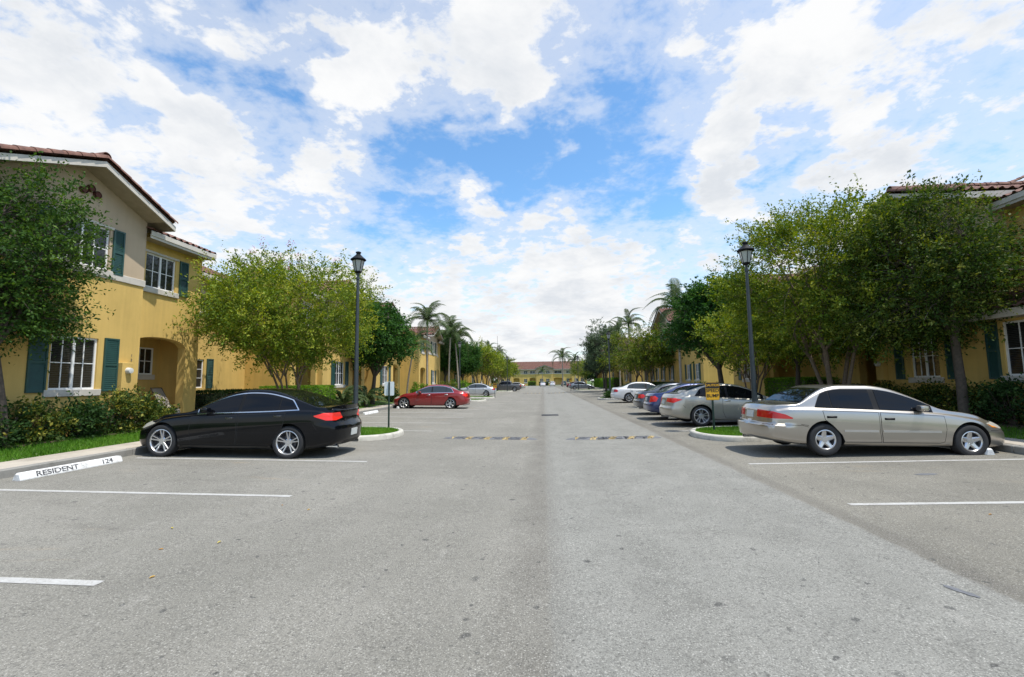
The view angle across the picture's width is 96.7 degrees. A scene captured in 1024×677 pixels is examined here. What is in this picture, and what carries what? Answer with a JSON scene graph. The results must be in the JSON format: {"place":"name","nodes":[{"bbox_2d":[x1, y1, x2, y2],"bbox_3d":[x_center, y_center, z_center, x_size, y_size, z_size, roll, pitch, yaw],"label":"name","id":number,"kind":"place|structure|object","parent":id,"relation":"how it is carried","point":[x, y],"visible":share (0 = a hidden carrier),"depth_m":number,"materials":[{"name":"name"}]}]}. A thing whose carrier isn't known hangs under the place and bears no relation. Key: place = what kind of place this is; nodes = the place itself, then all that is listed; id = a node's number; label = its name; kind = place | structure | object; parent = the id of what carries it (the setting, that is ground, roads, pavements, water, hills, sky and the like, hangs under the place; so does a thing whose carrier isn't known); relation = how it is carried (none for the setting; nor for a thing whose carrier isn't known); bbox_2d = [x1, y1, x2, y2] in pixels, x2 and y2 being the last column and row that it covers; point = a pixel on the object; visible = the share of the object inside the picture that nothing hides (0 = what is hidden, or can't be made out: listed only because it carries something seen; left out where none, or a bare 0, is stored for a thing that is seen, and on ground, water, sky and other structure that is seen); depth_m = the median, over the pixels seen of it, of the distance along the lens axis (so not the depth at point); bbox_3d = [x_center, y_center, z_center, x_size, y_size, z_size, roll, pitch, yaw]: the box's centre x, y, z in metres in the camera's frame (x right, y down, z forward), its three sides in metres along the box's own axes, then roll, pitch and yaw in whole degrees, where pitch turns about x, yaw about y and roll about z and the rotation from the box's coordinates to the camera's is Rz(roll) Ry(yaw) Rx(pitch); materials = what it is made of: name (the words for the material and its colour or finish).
{"place":"outdoors","nodes":[
{"label":"outdoors","id":0,"kind":"place"},
{"bbox_2d":[150,388,179,412],"bbox_3d":[-11.703,2.220,15.492,0.835,1.104,0.608,0,-5,-8],"label":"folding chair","id":1,"kind":"object","parent":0,"point":[160,391],"visible":0.43,"depth_m":15.52,"materials":[{"name":"fabric"}]},
{"bbox_2d":[0,403,393,468],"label":"sidewalk","id":2,"kind":"structure","parent":0,"point":[28,461],"depth_m":9.60,"materials":[{"name":"concrete"}]},
{"bbox_2d":[0,386,1023,676],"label":"road","id":3,"kind":"structure","parent":0,"point":[420,548],"depth_m":4.36,"materials":[{"name":"grey asphalt"}]},
{"bbox_2d":[12,456,122,480],"bbox_3d":[-8.351,2.444,8.673,0.170,0.125,1.900,-1,-5,4],"label":"wheel stop","id":4,"kind":"object","parent":3,"relation":"on","point":[33,474],"visible":1,"depth_m":8.45,"materials":[{"name":"white paint"}]},
{"bbox_2d":[139,388,361,458],"bbox_3d":[-6.220,1.976,11.036,4.960,1.522,2.067,0,-5,4],"label":"parked car","id":5,"kind":"object","parent":3,"relation":"on","point":[287,423],"visible":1,"depth_m":10.16,"materials":[{"name":"black paint"}]},
{"bbox_2d":[358,426,403,440],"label":"planter curb","id":6,"kind":"structure","parent":3,"relation":"on","point":[399,432],"depth_m":13.33,"materials":[{"name":"concrete"}]},
{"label":"planter soil","id":7,"kind":"structure","parent":6,"relation":"in","visible":0},
{"bbox_2d":[350,251,365,403],"bbox_3d":[-5.007,0.023,14.690,0.500,5.810,0.500,1,-6,-19],"label":"lamp post","id":8,"kind":"object","parent":7,"relation":"on","point":[358,259],"visible":0.88,"depth_m":14.70,"materials":[{"name":"metal"}]},
{"bbox_2d":[384,382,393,427],"bbox_3d":[-4.172,2.296,15.420,0.340,1.660,0.048,-1,-5,4],"label":"road sign","id":9,"kind":"object","parent":7,"relation":"on","point":[388,389],"visible":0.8,"depth_m":15.48,"materials":[{"name":"silver metal"}]},
{"bbox_2d":[394,384,470,408],"bbox_3d":[-5.043,3.668,28.948,4.872,1.492,2.043,0,-5,4],"label":"parked car","id":10,"kind":"object","parent":3,"relation":"on","point":[449,397],"visible":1,"depth_m":28.10,"materials":[{"name":"red paint"}]},
{"bbox_2d":[461,383,496,395],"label":"parked car","id":11,"kind":"object","parent":3,"relation":"on","point":[480,389],"visible":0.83,"depth_m":50.72,"materials":[{"name":"silver metal"}]},
{"bbox_2d":[444,436,536,439],"bbox_3d":[-0.654,2.965,13.580,2.800,0.096,0.300,-1,-5,4],"label":"speed bump","id":12,"kind":"object","parent":3,"relation":"on","point":[500,438],"visible":1,"depth_m":13.49},
{"bbox_2d":[491,381,521,390],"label":"pickup truck","id":13,"kind":"object","parent":3,"relation":"on","point":[502,385],"visible":0.77,"depth_m":75.91,"materials":[{"name":"grey paint"}]},
{"bbox_2d":[0,394,1023,585],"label":"bay lines","id":14,"kind":"object","parent":3,"relation":"on","point":[48,581],"visible":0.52,"depth_m":6.80,"materials":[{"name":"paint"}]},
{"bbox_2d":[568,381,594,389],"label":"parked car","id":15,"kind":"object","parent":3,"relation":"on","point":[583,385],"visible":0.97,"depth_m":82.07,"materials":[{"name":"silver paint"}]},
{"bbox_2d":[566,436,660,439],"bbox_3d":[2.939,2.878,13.219,2.740,0.095,0.300,-1,-5,4],"label":"speed bump","id":16,"kind":"object","parent":3,"relation":"on","point":[611,437],"visible":1,"depth_m":13.13},
{"bbox_2d":[610,382,654,401],"bbox_3d":[9.630,3.885,33.100,4.819,1.452,2.049,0,-5,4],"label":"parked car","id":17,"kind":"object","parent":3,"relation":"on","point":[626,392],"visible":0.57,"depth_m":32.40,"materials":[{"name":"white paint"}]},
{"bbox_2d":[633,383,678,413],"bbox_3d":[8.274,2.850,21.864,4.749,1.452,2.032,0,-5,4],"label":"parked car","id":18,"kind":"object","parent":3,"relation":"on","point":[639,398],"visible":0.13,"depth_m":21.41,"materials":[{"name":"grey metal"}]},
{"bbox_2d":[643,383,704,418],"bbox_3d":[7.959,2.589,19.041,4.749,1.452,2.032,0,-5,4],"label":"parked car","id":19,"kind":"object","parent":3,"relation":"on","point":[651,402],"visible":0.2,"depth_m":18.57,"materials":[{"name":"blue paint"}]},
{"bbox_2d":[659,383,768,425],"bbox_3d":[7.802,2.336,16.337,4.799,1.451,2.080,0,-5,4],"label":"parked car","id":20,"kind":"object","parent":3,"relation":"on","point":[690,403],"visible":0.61,"depth_m":15.58,"materials":[{"name":"silver paint"}]},
{"bbox_2d":[690,426,773,441],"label":"planter curb","id":21,"kind":"structure","parent":3,"relation":"on","point":[713,437],"depth_m":11.99,"materials":[{"name":"concrete"}]},
{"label":"planter soil","id":22,"kind":"structure","parent":21,"relation":"in","visible":0},
{"bbox_2d":[705,382,719,429],"bbox_3d":[5.933,2.051,13.428,0.410,1.510,0.054,-1,-5,4],"label":"road sign","id":23,"kind":"object","parent":22,"relation":"on","point":[712,391],"visible":0.98,"depth_m":13.45,"materials":[{"name":"yellow metal"}]},
{"bbox_2d":[737,241,757,400],"bbox_3d":[7.240,-0.170,13.812,0.500,5.690,0.500,1,-6,-19],"label":"lamp post","id":24,"kind":"object","parent":22,"relation":"on","point":[744,250],"visible":0.91,"depth_m":13.83,"materials":[{"name":"metal"}]},
{"bbox_2d":[737,384,1004,455],"bbox_3d":[7.758,1.747,10.114,4.956,1.440,2.069,0,-5,4],"label":"parked car","id":25,"kind":"object","parent":3,"relation":"on","point":[826,419],"visible":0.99,"depth_m":9.29,"materials":[{"name":"silver metal"}]},
{"bbox_2d":[0,381,1023,461],"bbox_3d":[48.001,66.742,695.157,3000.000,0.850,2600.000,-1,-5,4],"label":"lawn ground","id":26,"kind":"structure","parent":0,"point":[383,402],"depth_m":10.85,"materials":[{"name":"green plant"}]},
{"bbox_2d":[0,150,122,446],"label":"oak tree","id":27,"kind":"object","parent":26,"relation":"on","point":[12,286],"visible":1,"depth_m":9.99,"materials":[{"name":"green plant"}]},
{"bbox_2d":[1,430,140,449],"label":"mulch bed","id":28,"kind":"object","parent":26,"relation":"on","point":[14,444],"visible":0.04,"depth_m":10.59,"materials":[{"name":"brown soil"}]},
{"bbox_2d":[0,397,42,448],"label":"shrub","id":29,"kind":"object","parent":28,"relation":"on","point":[16,436],"visible":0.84,"depth_m":9.72,"materials":[{"name":"green plant"}]},
{"bbox_2d":[7,392,80,445],"bbox_3d":[-10.941,1.873,10.537,1.466,1.274,1.719,4,-7,-39],"label":"shrub","id":30,"kind":"object","parent":28,"relation":"on","point":[58,424],"visible":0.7,"depth_m":10.33,"materials":[{"name":"green plant"}]},
{"bbox_2d":[41,390,117,438],"bbox_3d":[-10.893,1.934,11.343,1.636,1.295,1.563,-3,-6,19],"label":"shrub","id":31,"kind":"object","parent":28,"relation":"on","point":[95,411],"visible":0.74,"depth_m":11.27,"materials":[{"name":"green plant"}]},
{"bbox_2d":[78,383,144,434],"bbox_3d":[-10.794,1.931,12.146,1.477,1.458,1.383,-1,-5,4],"label":"shrub","id":32,"kind":"object","parent":28,"relation":"on","point":[130,404],"visible":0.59,"depth_m":12.27,"materials":[{"name":"green plant"}]},
{"bbox_2d":[108,382,166,430],"bbox_3d":[-10.771,1.994,13.033,1.532,1.485,1.503,-1,-5,4],"label":"shrub","id":33,"kind":"object","parent":28,"relation":"on","point":[147,410],"visible":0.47,"depth_m":12.98,"materials":[{"name":"green plant"}]},
{"bbox_2d":[134,397,180,424],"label":"shrub","id":34,"kind":"object","parent":28,"relation":"on","point":[169,410],"visible":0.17,"depth_m":13.71,"materials":[{"name":"green plant"}]},
{"bbox_2d":[0,143,364,435],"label":"townhouse block","id":35,"kind":"structure","parent":26,"relation":"on","point":[151,261],"depth_m":13.22,"materials":[{"name":"paint"}]},
{"bbox_2d":[41,335,100,396],"bbox_3d":[-11.248,0.714,11.678,0.155,1.530,1.420,-1,-5,4],"label":"window","id":36,"kind":"structure","parent":35,"relation":"in","point":[73,371],"depth_m":11.67,"materials":[{"name":"glass"}]},
{"bbox_2d":[53,207,114,277],"bbox_3d":[-11.291,-2.478,11.969,0.155,1.420,1.680,-1,-5,4],"label":"window","id":37,"kind":"structure","parent":35,"relation":"in","point":[102,252],"depth_m":12.43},
{"bbox_2d":[117,362,133,415],"bbox_3d":[-10.988,1.663,12.935,0.280,1.950,0.340,-1,-5,4],"label":"electric meter","id":38,"kind":"object","parent":35,"relation":"attached to","point":[125,374],"visible":0.67,"depth_m":12.90,"materials":[{"name":"yellow paint"}]},
{"bbox_2d":[137,347,154,379],"bbox_3d":[-12.673,0.838,15.394,0.120,1.100,1.340,-1,-5,4],"label":"window","id":39,"kind":"structure","parent":35,"relation":"in","point":[145,354],"depth_m":15.68,"materials":[{"name":"glass"}]},
{"bbox_2d":[143,249,179,298],"bbox_3d":[-11.396,-2.072,14.763,0.155,1.340,1.400,-1,-5,4],"label":"window","id":40,"kind":"structure","parent":35,"relation":"in","point":[160,268],"depth_m":14.75,"materials":[{"name":"glass"}]},
{"bbox_2d":[196,359,202,387],"bbox_3d":[-13.375,1.494,19.373,0.050,1.220,0.470,-1,-5,4],"label":"window","id":41,"kind":"structure","parent":35,"relation":"in","point":[199,364],"depth_m":19.47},
{"bbox_2d":[335,361,344,387],"bbox_3d":[-10.200,2.136,26.865,0.155,1.530,1.420,-1,-5,4],"label":"window","id":42,"kind":"structure","parent":35,"relation":"in","point":[338,371],"depth_m":26.90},
{"bbox_2d":[0,405,398,478],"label":"curb","id":43,"kind":"structure","parent":26,"relation":"on","point":[8,472],"depth_m":9.21,"materials":[{"name":"concrete"}]},
{"bbox_2d":[195,388,255,409],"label":"hedge","id":44,"kind":"object","parent":26,"relation":"on","point":[202,395],"visible":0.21,"depth_m":17.75,"materials":[{"name":"green plant"}]},
{"bbox_2d":[165,236,395,389],"bbox_3d":[-8.604,-0.408,17.045,7.774,7.424,8.578,-1,-5,4],"label":"crape myrtle","id":45,"kind":"object","parent":26,"relation":"on","point":[229,314],"visible":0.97,"depth_m":15.92,"materials":[{"name":"green plant"}]},
{"bbox_2d":[335,385,369,405],"bbox_3d":[-9.277,3.211,24.781,2.637,1.312,2.751,-1,-5,4],"label":"cycad","id":46,"kind":"object","parent":26,"relation":"on","point":[344,397],"visible":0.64,"depth_m":24.64,"materials":[{"name":"green plant"}]},
{"bbox_2d":[344,385,386,406],"bbox_3d":[-8.732,3.470,27.412,2.467,1.278,2.662,4,-7,-41],"label":"cycad","id":47,"kind":"object","parent":26,"relation":"on","point":[370,395],"visible":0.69,"depth_m":27.33,"materials":[{"name":"green plant"}]},
{"bbox_2d":[343,295,429,404],"bbox_3d":[-8.915,0.668,29.187,5.618,7.481,6.461,-5,-7,36],"label":"mahogany tree","id":48,"kind":"object","parent":26,"relation":"on","point":[389,341],"visible":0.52,"depth_m":28.70,"materials":[{"name":"green plant"}]},
{"bbox_2d":[375,386,399,401],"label":"shrub","id":49,"kind":"object","parent":26,"relation":"on","point":[394,396],"visible":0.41,"depth_m":32.67,"materials":[{"name":"green plant"}]},
{"bbox_2d":[364,302,443,400],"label":"townhouse block","id":50,"kind":"structure","parent":26,"relation":"on","point":[398,377],"depth_m":45.27,"materials":[{"name":"paint"}]},
{"bbox_2d":[409,382,427,392],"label":"shrub","id":51,"kind":"object","parent":26,"relation":"on","point":[413,389],"visible":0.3,"depth_m":39.83,"materials":[{"name":"green plant"}]},
{"bbox_2d":[403,327,435,392],"bbox_3d":[-8.343,2.139,38.450,4.120,6.243,3.886,-3,-6,19],"label":"palm tree","id":52,"kind":"object","parent":26,"relation":"on","point":[420,341],"visible":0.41,"depth_m":38.20,"materials":[{"name":"green plant"}]},
{"bbox_2d":[405,300,448,385],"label":"palm tree","id":53,"kind":"object","parent":26,"relation":"on","point":[426,314],"visible":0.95,"depth_m":42.17,"materials":[{"name":"green plant"}]},
{"bbox_2d":[433,314,473,381],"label":"palm tree","id":54,"kind":"object","parent":26,"relation":"on","point":[452,325],"visible":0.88,"depth_m":51.92,"materials":[{"name":"green plant"}]},
{"bbox_2d":[440,334,473,381],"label":"mahogany tree","id":55,"kind":"object","parent":26,"relation":"on","point":[444,357],"visible":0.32,"depth_m":56.85,"materials":[{"name":"green plant"}]},
{"bbox_2d":[440,321,474,388],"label":"palm tree","id":56,"kind":"object","parent":26,"relation":"on","point":[453,339],"visible":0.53,"depth_m":54.58,"materials":[{"name":"green plant"}]},
{"bbox_2d":[440,365,474,384],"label":"townhouse block","id":57,"kind":"structure","parent":26,"relation":"on","point":[470,379],"depth_m":62.49,"materials":[{"name":"paint"}]},
{"bbox_2d":[452,342,484,387],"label":"mahogany tree","id":58,"kind":"object","parent":26,"relation":"on","point":[473,365],"visible":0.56,"depth_m":60.06,"materials":[{"name":"green plant"}]},
{"bbox_2d":[475,373,490,385],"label":"townhouse block","id":59,"kind":"structure","parent":26,"relation":"on","point":[479,378],"depth_m":98.77,"materials":[{"name":"paint"}]},
{"bbox_2d":[468,336,506,382],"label":"crape myrtle","id":60,"kind":"object","parent":26,"relation":"on","point":[488,364],"visible":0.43,"depth_m":67.98,"materials":[{"name":"green plant"}]},
{"bbox_2d":[473,346,507,384],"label":"crape myrtle","id":61,"kind":"object","parent":26,"relation":"on","point":[500,365],"visible":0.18,"depth_m":78.74,"materials":[{"name":"green plant"}]},
{"bbox_2d":[483,355,515,384],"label":"crape myrtle","id":62,"kind":"object","parent":26,"relation":"on","point":[502,371],"visible":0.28,"depth_m":91.55,"materials":[{"name":"green plant"}]},
{"bbox_2d":[492,358,516,380],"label":"crape myrtle","id":63,"kind":"object","parent":26,"relation":"on","point":[513,372],"visible":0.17,"depth_m":106.37,"materials":[{"name":"green plant"}]},
{"bbox_2d":[498,361,586,385],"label":"townhouse block","id":64,"kind":"structure","parent":26,"relation":"on","point":[530,371],"depth_m":169.69,"materials":[{"name":"paint"}]},
{"bbox_2d":[547,347,572,386],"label":"palm tree","id":65,"kind":"object","parent":26,"relation":"on","point":[562,355],"visible":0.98,"depth_m":127.04,"materials":[{"name":"green plant"}]},
{"bbox_2d":[567,361,593,381],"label":"crape myrtle","id":66,"kind":"object","parent":26,"relation":"on","point":[576,373],"visible":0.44,"depth_m":117.79,"materials":[{"name":"green plant"}]},
{"bbox_2d":[581,344,606,377],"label":"street tree","id":67,"kind":"object","parent":26,"relation":"on","point":[585,367],"visible":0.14,"depth_m":98.49,"materials":[{"name":"green plant"}]},
{"bbox_2d":[584,325,612,388],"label":"street tree","id":68,"kind":"object","parent":26,"relation":"on","point":[602,371],"visible":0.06,"depth_m":76.60,"materials":[{"name":"green plant"}]},
{"bbox_2d":[577,317,626,390],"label":"street tree","id":69,"kind":"object","parent":26,"relation":"on","point":[595,348],"visible":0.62,"depth_m":64.71,"materials":[{"name":"green plant"}]},
{"bbox_2d":[594,377,622,388],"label":"hedge","id":70,"kind":"object","parent":26,"relation":"on","point":[598,382],"visible":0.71,"depth_m":75.98,"materials":[{"name":"green plant"}]},
{"bbox_2d":[604,318,630,385],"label":"palm tree","id":71,"kind":"object","parent":26,"relation":"on","point":[610,328],"visible":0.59,"depth_m":59.73,"materials":[{"name":"green plant"}]},
{"bbox_2d":[596,335,651,382],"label":"crape myrtle","id":72,"kind":"object","parent":26,"relation":"on","point":[625,369],"visible":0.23,"depth_m":51.69,"materials":[{"name":"green plant"}]},
{"bbox_2d":[611,337,642,384],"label":"townhouse block","id":73,"kind":"structure","parent":26,"relation":"on","point":[624,377],"depth_m":66.61,"materials":[{"name":"paint"}]},
{"bbox_2d":[610,307,646,381],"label":"palm tree","id":74,"kind":"object","parent":26,"relation":"on","point":[628,321],"visible":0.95,"depth_m":54.93,"materials":[{"name":"green plant"}]},
{"bbox_2d":[600,321,678,383],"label":"crape myrtle","id":75,"kind":"object","parent":26,"relation":"on","point":[647,359],"visible":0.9,"depth_m":42.32,"materials":[{"name":"green plant"}]},
{"bbox_2d":[645,278,687,382],"bbox_3d":[13.763,0.006,37.185,5.814,9.667,5.461,-2,-6,14],"label":"palm tree","id":76,"kind":"object","parent":26,"relation":"on","point":[674,289],"visible":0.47,"depth_m":37.04,"materials":[{"name":"green plant"}]},
{"bbox_2d":[643,307,733,383],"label":"townhouse block","id":77,"kind":"structure","parent":26,"relation":"on","point":[695,371],"depth_m":39.15,"materials":[{"name":"paint"}]},
{"bbox_2d":[647,264,748,382],"bbox_3d":[12.142,-0.078,26.510,7.207,7.943,6.266,0,-5,-11],"label":"mahogany tree","id":78,"kind":"object","parent":26,"relation":"on","point":[692,305],"visible":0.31,"depth_m":25.93,"materials":[{"name":"green plant"}]},
{"bbox_2d":[685,298,793,392],"bbox_3d":[11.518,0.585,22.616,5.787,5.882,6.217,-2,-5,8],"label":"crape myrtle","id":79,"kind":"object","parent":26,"relation":"on","point":[734,353],"visible":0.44,"depth_m":22.18,"materials":[{"name":"green plant"}]},
{"bbox_2d":[715,268,877,385],"bbox_3d":[11.557,0.037,18.631,6.960,6.312,5.914,2,-6,-30],"label":"street tree","id":80,"kind":"object","parent":26,"relation":"on","point":[741,330],"visible":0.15,"depth_m":17.88,"materials":[{"name":"green plant"}]},
{"bbox_2d":[763,376,839,396],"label":"hedge","id":81,"kind":"object","parent":26,"relation":"on","point":[773,386],"visible":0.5,"depth_m":20.55,"materials":[{"name":"green plant"}]},
{"bbox_2d":[594,388,1023,454],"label":"curb","id":82,"kind":"structure","parent":26,"relation":"on","point":[1012,448],"depth_m":9.22,"materials":[{"name":"concrete"}]},
{"bbox_2d":[691,173,991,384],"bbox_3d":[10.934,-1.183,15.525,7.624,8.172,7.875,3,-6,-31],"label":"crape myrtle","id":83,"kind":"object","parent":26,"relation":"on","point":[782,240],"visible":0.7,"depth_m":14.57,"materials":[{"name":"green plant"}]},
{"bbox_2d":[730,175,1023,423],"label":"townhouse block","id":84,"kind":"structure","parent":26,"relation":"on","point":[987,364],"depth_m":12.92,"materials":[{"name":"paint"}]},
{"bbox_2d":[874,357,887,382],"bbox_3d":[12.997,1.640,16.014,0.280,1.950,0.340,-1,-5,4],"label":"electric meter","id":85,"kind":"object","parent":84,"relation":"attached to","point":[881,371],"visible":0.57,"depth_m":15.96,"materials":[{"name":"paint"}]},
{"bbox_2d":[908,339,944,382],"bbox_3d":[13.023,0.639,14.349,0.155,1.510,1.290,-1,-5,4],"label":"window","id":86,"kind":"structure","parent":84,"relation":"in","point":[927,370],"depth_m":14.32,"materials":[{"name":"glass"}]},
{"bbox_2d":[1000,320,1023,381],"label":"window","id":87,"kind":"structure","parent":84,"relation":"in","point":[1014,336],"depth_m":11.65,"materials":[{"name":"glass"}]},
{"bbox_2d":[806,169,1023,413],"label":"street tree","id":88,"kind":"object","parent":26,"relation":"on","point":[980,251],"visible":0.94,"depth_m":11.81,"materials":[{"name":"green plant"}]},
{"bbox_2d":[993,421,1023,428],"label":"mulch bed","id":89,"kind":"object","parent":26,"relation":"on","point":[1003,423],"visible":0.07,"depth_m":11.16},
{"bbox_2d":[866,380,900,391],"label":"shrub","id":90,"kind":"object","parent":89,"relation":"on","point":[887,385],"visible":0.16,"depth_m":15.56,"materials":[{"name":"green plant"}]},
{"bbox_2d":[892,383,923,401],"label":"shrub","id":91,"kind":"object","parent":89,"relation":"on","point":[901,390],"visible":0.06,"depth_m":14.70,"materials":[{"name":"green plant"}]},
{"bbox_2d":[903,375,951,409],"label":"shrub","id":92,"kind":"object","parent":89,"relation":"on","point":[922,391],"visible":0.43,"depth_m":13.73,"materials":[{"name":"green plant"}]},
{"bbox_2d":[920,375,977,414],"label":"shrub","id":93,"kind":"object","parent":89,"relation":"on","point":[940,401],"visible":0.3,"depth_m":12.98,"materials":[{"name":"green plant"}]},
{"bbox_2d":[943,377,1018,421],"bbox_3d":[12.523,1.689,12.145,1.611,1.337,1.434,-2,-6,15],"label":"shrub","id":94,"kind":"object","parent":89,"relation":"on","point":[975,392],"visible":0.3,"depth_m":12.05,"materials":[{"name":"green plant"}]},
{"bbox_2d":[963,372,1023,426],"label":"shrub","id":95,"kind":"object","parent":89,"relation":"on","point":[1003,389],"visible":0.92,"depth_m":11.31,"materials":[{"name":"green plant"}]},
{"bbox_2d":[1009,371,1023,427],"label":"shrub","id":96,"kind":"object","parent":89,"relation":"on","point":[1020,400],"visible":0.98,"depth_m":10.74,"materials":[{"name":"green plant"}]},
{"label":"planter soil","id":97,"kind":"structure","parent":26,"relation":"on","visible":0},
{"bbox_2d":[606,331,610,389],"bbox_3d":[8.423,2.206,39.381,0.500,5.760,0.500,1,-6,-19],"label":"lamp post","id":98,"kind":"object","parent":97,"relation":"on","point":[608,335],"visible":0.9,"depth_m":39.41,"materials":[{"name":"metal"}]},
{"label":"mulch bed","id":99,"kind":"structure","parent":26,"relation":"on","visible":0},
{"bbox_2d":[196,389,232,407],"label":"shrub","id":100,"kind":"object","parent":99,"relation":"on","point":[210,399],"visible":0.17,"depth_m":17.14,"materials":[{"name":"green plant"}]},
{"bbox_2d":[258,384,336,399],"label":"hedge","id":101,"kind":"object","parent":99,"relation":"on","point":[326,390],"visible":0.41,"depth_m":22.17,"materials":[{"name":"green plant"}]},
{"bbox_2d":[0,0,1023,380],"label":"sky","id":102,"kind":"structure","parent":0,"point":[536,171],"materials":[{"name":"blue"}]},
{"bbox_2d":[595,387,1023,445],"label":"sidewalk","id":103,"kind":"structure","parent":0,"point":[1019,442],"depth_m":9.66,"materials":[{"name":"concrete"}]},
{"bbox_2d":[939,583,979,597],"bbox_3d":[3.479,1.961,3.546,0.070,0.001,0.276,1,-7,-17],"label":"tar patch","id":104,"kind":"object","parent":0,"point":[959,590],"visible":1,"depth_m":3.53,"materials":[{"name":"grey asphalt"}]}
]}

